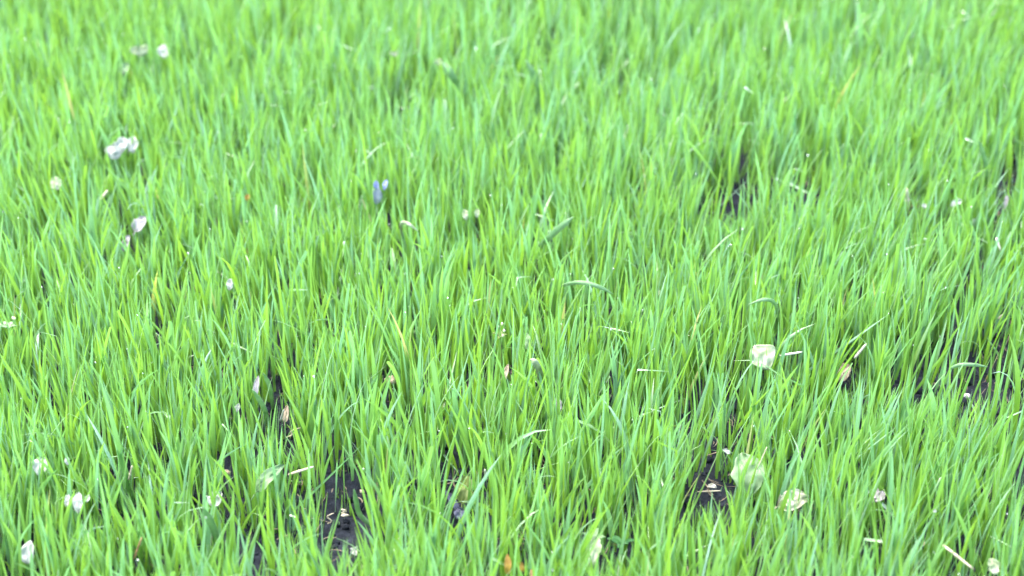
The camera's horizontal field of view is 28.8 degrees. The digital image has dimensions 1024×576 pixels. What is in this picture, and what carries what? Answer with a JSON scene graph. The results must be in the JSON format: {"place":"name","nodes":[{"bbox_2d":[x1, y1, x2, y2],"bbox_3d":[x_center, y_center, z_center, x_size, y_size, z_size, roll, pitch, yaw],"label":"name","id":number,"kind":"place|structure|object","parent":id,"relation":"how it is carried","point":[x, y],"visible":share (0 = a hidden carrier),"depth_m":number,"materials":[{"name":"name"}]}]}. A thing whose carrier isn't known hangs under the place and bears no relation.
{"place":"outdoors","nodes":[
{"label":"outdoors","id":0,"kind":"place"},
{"bbox_2d":[0,0,1023,575],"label":"ground","id":1,"kind":"structure","parent":0,"point":[332,508],"depth_m":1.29,"materials":[{"name":"green plant"}]},
{"bbox_2d":[0,316,15,328],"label":"broadleaf seedling","id":2,"kind":"object","parent":1,"relation":"on","point":[10,324],"visible":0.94,"depth_m":1.31,"materials":[{"name":"green plant"}]},
{"bbox_2d":[21,540,33,563],"bbox_3d":[-0.276,0.151,1.136,0.008,0.010,0.011,3,31,5],"label":"petal","id":3,"kind":"object","parent":1,"relation":"on","point":[25,549],"visible":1,"depth_m":1.13,"materials":[{"name":"white plant"}]},
{"bbox_2d":[32,457,47,474],"bbox_3d":[-0.283,0.107,1.192,0.009,0.009,0.009,-15,34,-23],"label":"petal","id":4,"kind":"object","parent":1,"relation":"on","point":[36,466],"visible":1,"depth_m":1.19,"materials":[{"name":"white plant"}]},
{"bbox_2d":[50,176,61,189],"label":"fallen leaf","id":5,"kind":"object","parent":1,"relation":"on","point":[56,181],"visible":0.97,"depth_m":1.50,"materials":[{"name":"plant"}]},
{"bbox_2d":[64,494,69,506],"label":"petal","id":6,"kind":"object","parent":1,"relation":"on","point":[67,499],"visible":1,"depth_m":1.17,"materials":[{"name":"white plant"}]},
{"bbox_2d":[72,492,82,512],"bbox_3d":[-0.255,0.126,1.169,0.006,0.010,0.008,-12,33,-19],"label":"petal","id":7,"kind":"object","parent":1,"relation":"on","point":[77,501],"visible":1,"depth_m":1.17,"materials":[{"name":"white plant"}]},
{"bbox_2d":[105,142,122,159],"bbox_3d":[-0.307,-0.107,1.541,0.014,0.008,0.014,-19,74,-6],"label":"petal","id":8,"kind":"object","parent":1,"relation":"on","point":[111,151],"visible":0.99,"depth_m":1.54,"materials":[{"name":"white plant"}]},
{"bbox_2d":[114,137,127,154],"bbox_3d":[-0.302,-0.111,1.541,0.010,0.014,0.007,5,-13,1],"label":"petal","id":9,"kind":"object","parent":1,"relation":"on","point":[123,141],"visible":1,"depth_m":1.54,"materials":[{"name":"white plant"}]},
{"bbox_2d":[119,62,128,76],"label":"petal","id":10,"kind":"object","parent":1,"relation":"on","point":[125,67],"visible":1,"depth_m":1.66,"materials":[{"name":"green plant"}]},
{"bbox_2d":[122,235,129,251],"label":"petal","id":11,"kind":"object","parent":1,"relation":"on","point":[127,237],"visible":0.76,"depth_m":1.44,"materials":[{"name":"white plant"}]},
{"bbox_2d":[127,137,137,153],"bbox_3d":[-0.295,-0.111,1.544,0.008,0.012,0.011,-16,35,-25],"label":"petal","id":12,"kind":"object","parent":1,"relation":"on","point":[132,147],"visible":1,"depth_m":1.54,"materials":[{"name":"white plant"}]},
{"bbox_2d":[133,537,141,559],"bbox_3d":[-0.215,0.150,1.145,0.008,0.020,0.005,0,31,0],"label":"stick","id":13,"kind":"object","parent":1,"relation":"on","point":[137,548],"visible":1,"depth_m":1.14,"materials":[{"name":"brown wood"}]},
{"bbox_2d":[131,216,145,235],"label":"fallen leaf","id":14,"kind":"object","parent":1,"relation":"on","point":[139,222],"visible":1,"depth_m":1.45,"materials":[{"name":"white plant"}]},
{"bbox_2d":[129,45,147,56],"bbox_3d":[-0.316,-0.202,1.686,0.016,0.011,0.010,-10,73,-3],"label":"petal","id":15,"kind":"object","parent":1,"relation":"on","point":[138,50],"visible":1,"depth_m":1.69,"materials":[{"name":"beige plant"}]},
{"bbox_2d":[157,44,168,58],"bbox_3d":[-0.295,-0.201,1.687,0.010,0.007,0.013,-19,78,-5],"label":"petal","id":16,"kind":"object","parent":1,"relation":"on","point":[161,49],"visible":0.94,"depth_m":1.69,"materials":[{"name":"white plant"}]},
{"bbox_2d":[202,506,220,550],"bbox_3d":[-0.173,0.141,1.157,0.006,0.071,0.045,0,31,0],"label":"curled grass blade","id":17,"kind":"object","parent":1,"relation":"on","point":[211,524],"visible":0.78,"depth_m":1.15,"materials":[{"name":"green plant"}]},
{"bbox_2d":[207,491,221,506],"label":"fallen leaf","id":18,"kind":"object","parent":1,"relation":"on","point":[218,499],"visible":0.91,"depth_m":1.18,"materials":[{"name":"white plant"}]},
{"bbox_2d":[226,279,232,290],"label":"petal","id":19,"kind":"object","parent":1,"relation":"on","point":[229,284],"visible":1,"depth_m":1.37,"materials":[{"name":"white plant"}]},
{"bbox_2d":[235,403,239,411],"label":"petal","id":20,"kind":"object","parent":1,"relation":"on","point":[237,406],"visible":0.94,"depth_m":1.27,"materials":[{"name":"white plant"}]},
{"bbox_2d":[253,376,258,393],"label":"fallen leaf","id":21,"kind":"object","parent":1,"relation":"on","point":[256,386],"visible":0.76,"depth_m":1.28,"materials":[{"name":"grey plant"}]},
{"bbox_2d":[252,389,268,425],"bbox_3d":[-0.158,0.077,1.268,0.007,0.067,0.054,0,31,0],"label":"curled grass blade","id":22,"kind":"object","parent":1,"relation":"on","point":[261,403],"visible":0.91,"depth_m":1.25,"materials":[{"name":"green plant"}]},
{"bbox_2d":[250,464,284,501],"bbox_3d":[-0.148,0.116,1.197,0.008,0.007,0.030,39,69,18],"label":"fallen leaf","id":23,"kind":"object","parent":1,"relation":"on","point":[269,477],"visible":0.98,"depth_m":1.20,"materials":[{"name":"green plant"}]},
{"bbox_2d":[263,373,273,409],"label":"curled grass blade","id":24,"kind":"object","parent":1,"relation":"on","point":[270,391],"visible":0.94,"depth_m":1.28,"materials":[{"name":"green plant"}]},
{"bbox_2d":[282,405,288,424],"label":"fallen leaf","id":25,"kind":"object","parent":1,"relation":"on","point":[285,415],"visible":0.89,"depth_m":1.29,"materials":[{"name":"brown plant"}]},
{"bbox_2d":[288,466,313,474],"bbox_3d":[-0.128,0.111,1.204,0.016,0.007,0.002,0,31,0],"label":"straw","id":26,"kind":"object","parent":1,"relation":"on","point":[297,471],"visible":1,"depth_m":1.20,"materials":[{"name":"beige plant"}]},
{"bbox_2d":[350,546,358,555],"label":"petal","id":27,"kind":"object","parent":1,"relation":"on","point":[354,551],"visible":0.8,"depth_m":1.18,"materials":[{"name":"white plant"}]},
{"bbox_2d":[353,489,369,525],"bbox_3d":[-0.088,0.131,1.184,0.011,0.041,0.016,0,31,0],"label":"curled grass blade","id":28,"kind":"object","parent":1,"relation":"on","point":[362,517],"visible":0.88,"depth_m":1.19,"materials":[{"name":"green plant"}]},
{"bbox_2d":[373,181,381,231],"bbox_3d":[-0.102,-0.057,1.506,0.008,0.056,0.007,0,31,0],"label":"lilac flower","id":29,"kind":"object","parent":1,"relation":"on","point":[377,194],"visible":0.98,"depth_m":1.50,"materials":[{"name":"purple plant"}]},
{"bbox_2d":[382,179,387,189],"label":"petal","id":30,"kind":"object","parent":1,"relation":"on","point":[384,183],"visible":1,"depth_m":1.49,"materials":[{"name":"plant"}]},
{"bbox_2d":[384,375,395,384],"bbox_3d":[-0.081,0.062,1.338,0.010,0.006,0.008,0,31,0],"label":"clod","id":31,"kind":"object","parent":1,"relation":"on","point":[392,379],"visible":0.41,"depth_m":1.34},
{"bbox_2d":[389,51,397,56],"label":"petal","id":32,"kind":"object","parent":1,"relation":"on","point":[394,53],"visible":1,"depth_m":1.67,"materials":[{"name":"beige plant"}]},
{"bbox_2d":[399,221,417,236],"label":"curled grass blade","id":33,"kind":"object","parent":1,"relation":"on","point":[405,223],"visible":0.84,"depth_m":1.41,"materials":[{"name":"green plant"}]},
{"bbox_2d":[435,58,441,65],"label":"petal","id":34,"kind":"object","parent":1,"relation":"on","point":[437,61],"visible":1,"depth_m":1.65,"materials":[{"name":"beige plant"}]},
{"bbox_2d":[441,63,459,90],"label":"curled grass blade","id":35,"kind":"object","parent":1,"relation":"on","point":[453,77],"visible":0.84,"depth_m":1.64,"materials":[{"name":"green plant"}]},
{"bbox_2d":[445,491,458,508],"bbox_3d":[-0.037,0.129,1.216,0.005,0.004,0.016,-28,62,-17],"label":"pebble","id":36,"kind":"object","parent":1,"relation":"on","point":[456,505],"visible":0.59,"depth_m":1.21,"materials":[{"name":"stone"}]},
{"bbox_2d":[454,507,463,519],"bbox_3d":[-0.032,0.136,1.203,0.008,0.004,0.008,-18,62,-10],"label":"pebble","id":37,"kind":"object","parent":1,"relation":"on","point":[458,511],"visible":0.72,"depth_m":1.20,"materials":[{"name":"stone"}]},
{"bbox_2d":[455,476,473,506],"bbox_3d":[-0.029,0.125,1.217,0.013,0.006,0.023,11,64,6],"label":"fallen leaf","id":38,"kind":"object","parent":1,"relation":"on","point":[462,494],"visible":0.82,"depth_m":1.22,"materials":[{"name":"green plant"}]},
{"bbox_2d":[462,209,467,220],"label":"petal","id":39,"kind":"object","parent":1,"relation":"on","point":[465,214],"visible":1,"depth_m":1.46,"materials":[{"name":"beige plant"}]},
{"bbox_2d":[474,209,479,217],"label":"petal","id":40,"kind":"object","parent":1,"relation":"on","point":[476,212],"visible":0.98,"depth_m":1.46,"materials":[{"name":"beige plant"}]},
{"bbox_2d":[492,322,506,382],"bbox_3d":[-0.008,0.049,1.332,0.010,0.055,0.010,0,31,0],"label":"broadleaf seedling","id":41,"kind":"object","parent":1,"relation":"on","point":[502,335],"visible":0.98,"depth_m":1.32,"materials":[{"name":"green plant"}]},
{"bbox_2d":[501,364,508,378],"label":"fallen leaf","id":42,"kind":"object","parent":1,"relation":"on","point":[506,370],"visible":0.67,"depth_m":1.30,"materials":[{"name":"beige plant"}]},
{"bbox_2d":[504,554,511,574],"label":"fallen leaf","id":43,"kind":"object","parent":1,"relation":"on","point":[508,564],"visible":0.98,"depth_m":1.13,"materials":[{"name":"plant"}]},
{"bbox_2d":[0,0,1023,575],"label":"soil crumbs","id":44,"kind":"object","parent":1,"relation":"on","point":[346,522],"visible":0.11,"depth_m":1.32,"materials":[{"name":"soil"}]},
{"bbox_2d":[2,6,1023,575],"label":"dead fibres","id":45,"kind":"object","parent":1,"relation":"on","point":[542,458],"visible":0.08,"depth_m":1.28,"materials":[{"name":"plant"}]},
{"bbox_2d":[517,562,524,571],"bbox_3d":[0.005,0.158,1.132,0.004,0.004,0.007,-29,72,-10],"label":"leaf fragment","id":46,"kind":"object","parent":1,"relation":"on","point":[521,565],"visible":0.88,"depth_m":1.13,"materials":[{"name":"yellow plant"}]},
{"bbox_2d":[525,333,532,348],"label":"fallen leaf","id":47,"kind":"object","parent":1,"relation":"on","point":[527,340],"visible":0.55,"depth_m":1.32,"materials":[{"name":"green plant"}]},
{"bbox_2d":[525,59,541,106],"bbox_3d":[0.021,-0.168,1.643,0.010,0.060,0.040,9,32,15],"label":"curled grass blade","id":48,"kind":"object","parent":1,"relation":"on","point":[532,74],"visible":0.8,"depth_m":1.63,"materials":[{"name":"green plant"}]},
{"bbox_2d":[530,358,543,396],"bbox_3d":[0.016,0.060,1.299,0.010,0.064,0.052,0,31,0],"label":"curled grass blade","id":49,"kind":"object","parent":1,"relation":"on","point":[536,364],"visible":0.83,"depth_m":1.27,"materials":[{"name":"green plant"}]},
{"bbox_2d":[538,217,573,248],"bbox_3d":[0.028,-0.037,1.421,0.006,0.046,0.041,-23,38,-33],"label":"curled grass blade","id":50,"kind":"object","parent":1,"relation":"on","point":[553,233],"visible":0.87,"depth_m":1.41,"materials":[{"name":"green plant"}]},
{"bbox_2d":[553,398,561,410],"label":"fallen leaf","id":51,"kind":"object","parent":1,"relation":"on","point":[560,404],"visible":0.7,"depth_m":1.27,"materials":[{"name":"plant"}]},
{"bbox_2d":[563,280,612,293],"bbox_3d":[0.045,-0.001,1.359,0.018,0.027,0.049,-26,40,-36],"label":"curled grass blade","id":52,"kind":"object","parent":1,"relation":"on","point":[587,283],"visible":0.98,"depth_m":1.34,"materials":[{"name":"green plant"}]},
{"bbox_2d":[586,536,601,575],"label":"fallen leaf","id":53,"kind":"object","parent":1,"relation":"on","point":[597,547],"visible":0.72,"depth_m":1.15,"materials":[{"name":"beige plant"}]},
{"bbox_2d":[582,528,605,538],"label":"broadleaf seedling","id":54,"kind":"object","parent":1,"relation":"on","point":[596,533],"visible":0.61,"depth_m":1.17,"materials":[{"name":"green plant"}]},
{"bbox_2d":[607,536,634,565],"bbox_3d":[0.064,0.158,1.174,0.013,0.029,0.015,-21,37,-31],"label":"broadleaf seedling","id":55,"kind":"object","parent":1,"relation":"on","point":[617,540],"visible":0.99,"depth_m":1.17,"materials":[{"name":"green plant"}]},
{"bbox_2d":[707,483,716,487],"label":"petal","id":56,"kind":"object","parent":1,"relation":"on","point":[711,485],"visible":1,"depth_m":1.24,"materials":[{"name":"plant"}]},
{"bbox_2d":[731,453,764,494],"bbox_3d":[0.143,0.113,1.214,0.021,0.006,0.027,-11,74,-3],"label":"fallen leaf","id":57,"kind":"object","parent":1,"relation":"on","point":[749,474],"visible":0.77,"depth_m":1.21,"materials":[{"name":"green plant"}]},
{"bbox_2d":[749,345,775,369],"bbox_3d":[0.163,0.044,1.302,0.019,0.009,0.020,-23,69,-9],"label":"fallen leaf","id":58,"kind":"object","parent":1,"relation":"on","point":[768,359],"visible":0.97,"depth_m":1.30,"materials":[{"name":"beige plant"}]},
{"bbox_2d":[748,298,778,322],"bbox_3d":[0.178,0.019,1.361,0.015,0.070,0.074,13,33,21],"label":"curled grass blade","id":59,"kind":"object","parent":1,"relation":"on","point":[773,302],"visible":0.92,"depth_m":1.32,"materials":[{"name":"green plant"}]},
{"bbox_2d":[780,351,801,355],"bbox_3d":[0.183,0.043,1.308,0.015,0.003,0.002,0,31,0],"label":"straw","id":60,"kind":"object","parent":1,"relation":"on","point":[789,354],"visible":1,"depth_m":1.31,"materials":[{"name":"beige plant"}]},
{"bbox_2d":[775,489,809,510],"bbox_3d":[0.166,0.127,1.187,0.027,0.008,0.013,-16,64,-8],"label":"crumpled leaf","id":61,"kind":"object","parent":1,"relation":"on","point":[803,498],"visible":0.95,"depth_m":1.19,"materials":[{"name":"beige plant"}]},
{"bbox_2d":[836,363,850,381],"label":"dry leaf","id":62,"kind":"object","parent":1,"relation":"on","point":[846,375],"visible":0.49,"depth_m":1.34,"materials":[{"name":"beige plant"}]},
{"bbox_2d":[854,343,866,358],"bbox_3d":[0.233,0.042,1.332,0.009,0.009,0.006,0,31,0],"label":"straw","id":63,"kind":"object","parent":1,"relation":"on","point":[859,351],"visible":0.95,"depth_m":1.33,"materials":[{"name":"beige plant"}]},
{"bbox_2d":[872,488,885,502],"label":"fallen leaf","id":64,"kind":"object","parent":1,"relation":"on","point":[882,494],"visible":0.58,"depth_m":1.21,"materials":[{"name":"white plant"}]},
{"bbox_2d":[905,189,909,214],"bbox_3d":[0.294,-0.064,1.479,0.008,0.031,0.017,0,31,0],"label":"stick","id":65,"kind":"object","parent":1,"relation":"on","point":[906,196],"visible":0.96,"depth_m":1.48,"materials":[{"name":"plant"}]},
{"bbox_2d":[950,198,961,206],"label":"petal","id":66,"kind":"object","parent":1,"relation":"on","point":[954,201],"visible":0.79,"depth_m":1.47,"materials":[{"name":"white plant"}]},
{"bbox_2d":[943,544,973,569],"bbox_3d":[0.253,0.153,1.130,0.017,0.011,0.010,0,31,0],"label":"straw","id":67,"kind":"object","parent":1,"relation":"on","point":[958,557],"visible":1,"depth_m":1.13,"materials":[{"name":"beige plant"}]},
{"bbox_2d":[950,363,986,368],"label":"curled grass blade","id":68,"kind":"object","parent":1,"relation":"on","point":[965,364],"visible":1,"depth_m":1.27,"materials":[{"name":"green plant"}]},
{"bbox_2d":[978,141,987,183],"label":"curled grass blade","id":69,"kind":"object","parent":1,"relation":"on","point":[983,155],"visible":0.94,"depth_m":1.51,"materials":[{"name":"green plant"}]},
{"bbox_2d":[988,558,1000,575],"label":"petal","id":70,"kind":"object","parent":1,"relation":"on","point":[994,565],"visible":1,"depth_m":1.12,"materials":[{"name":"beige plant"}]},
{"bbox_2d":[1003,195,1007,209],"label":"petal","id":71,"kind":"object","parent":1,"relation":"on","point":[1006,200],"visible":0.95,"depth_m":1.50,"materials":[{"name":"white plant"}]}
]}

